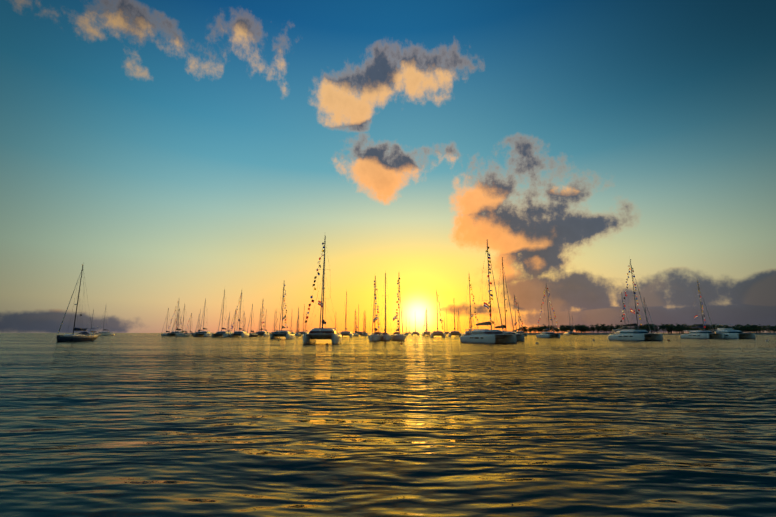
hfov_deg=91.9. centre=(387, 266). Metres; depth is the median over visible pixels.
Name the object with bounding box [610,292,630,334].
sailboat
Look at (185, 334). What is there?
sailboat
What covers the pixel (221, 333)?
catamaran
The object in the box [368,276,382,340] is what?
sailboat
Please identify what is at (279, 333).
catamaran
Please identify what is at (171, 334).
catamaran
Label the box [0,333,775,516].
sea
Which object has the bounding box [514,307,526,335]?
sailboat
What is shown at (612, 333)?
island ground
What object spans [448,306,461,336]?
catamaran
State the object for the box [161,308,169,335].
sailboat
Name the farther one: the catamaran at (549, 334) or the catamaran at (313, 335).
the catamaran at (549, 334)
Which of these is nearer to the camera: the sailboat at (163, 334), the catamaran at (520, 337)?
the catamaran at (520, 337)
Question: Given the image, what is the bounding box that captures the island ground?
[527,333,775,334]
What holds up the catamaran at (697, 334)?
on the sea
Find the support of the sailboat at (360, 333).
on the sea
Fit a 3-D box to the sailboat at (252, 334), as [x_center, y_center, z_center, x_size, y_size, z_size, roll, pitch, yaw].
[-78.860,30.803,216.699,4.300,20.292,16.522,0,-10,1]
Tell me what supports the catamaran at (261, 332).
on the sea
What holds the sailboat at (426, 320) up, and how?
on the sea
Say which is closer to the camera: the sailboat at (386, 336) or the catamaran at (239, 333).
the sailboat at (386, 336)
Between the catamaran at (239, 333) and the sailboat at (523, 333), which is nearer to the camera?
the catamaran at (239, 333)
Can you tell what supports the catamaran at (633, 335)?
on the sea
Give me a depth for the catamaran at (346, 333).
191.83 m
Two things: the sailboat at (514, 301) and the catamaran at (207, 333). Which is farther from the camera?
the catamaran at (207, 333)
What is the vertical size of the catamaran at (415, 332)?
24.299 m
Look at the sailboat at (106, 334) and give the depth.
297.87 m
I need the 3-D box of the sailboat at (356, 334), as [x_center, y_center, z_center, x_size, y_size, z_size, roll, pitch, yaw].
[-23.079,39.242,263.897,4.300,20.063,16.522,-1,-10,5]
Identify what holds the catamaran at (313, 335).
on the sea
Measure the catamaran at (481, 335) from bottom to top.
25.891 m
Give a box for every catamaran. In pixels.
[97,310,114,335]
[166,301,183,335]
[193,298,211,336]
[211,290,229,337]
[230,292,248,336]
[255,301,269,336]
[270,284,294,338]
[299,304,308,335]
[303,236,341,344]
[339,291,353,336]
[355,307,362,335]
[411,313,419,334]
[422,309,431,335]
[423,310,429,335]
[430,290,444,337]
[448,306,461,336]
[460,239,516,343]
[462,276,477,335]
[495,257,523,341]
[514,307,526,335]
[536,285,559,337]
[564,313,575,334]
[608,260,662,340]
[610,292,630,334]
[680,279,723,338]
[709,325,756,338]
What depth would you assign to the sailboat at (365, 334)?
275.22 m
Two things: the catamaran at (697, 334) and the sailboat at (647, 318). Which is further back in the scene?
the sailboat at (647, 318)
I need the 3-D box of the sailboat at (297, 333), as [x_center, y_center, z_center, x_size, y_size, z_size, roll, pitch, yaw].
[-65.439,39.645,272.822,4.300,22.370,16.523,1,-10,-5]
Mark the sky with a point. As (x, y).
(187, 152)
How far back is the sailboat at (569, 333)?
342.99 m
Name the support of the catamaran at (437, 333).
on the sea
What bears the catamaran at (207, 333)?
on the sea
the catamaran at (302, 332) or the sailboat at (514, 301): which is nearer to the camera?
the sailboat at (514, 301)
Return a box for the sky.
[0,0,775,332]
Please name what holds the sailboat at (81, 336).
on the sea
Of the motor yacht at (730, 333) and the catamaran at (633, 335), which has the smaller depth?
the catamaran at (633, 335)
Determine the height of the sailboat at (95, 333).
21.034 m
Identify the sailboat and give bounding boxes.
[50,262,97,341]
[86,310,100,335]
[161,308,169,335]
[176,306,191,336]
[247,304,257,336]
[295,307,300,335]
[353,309,358,335]
[363,317,368,335]
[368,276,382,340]
[379,271,391,340]
[390,278,405,340]
[508,296,524,334]
[642,297,655,332]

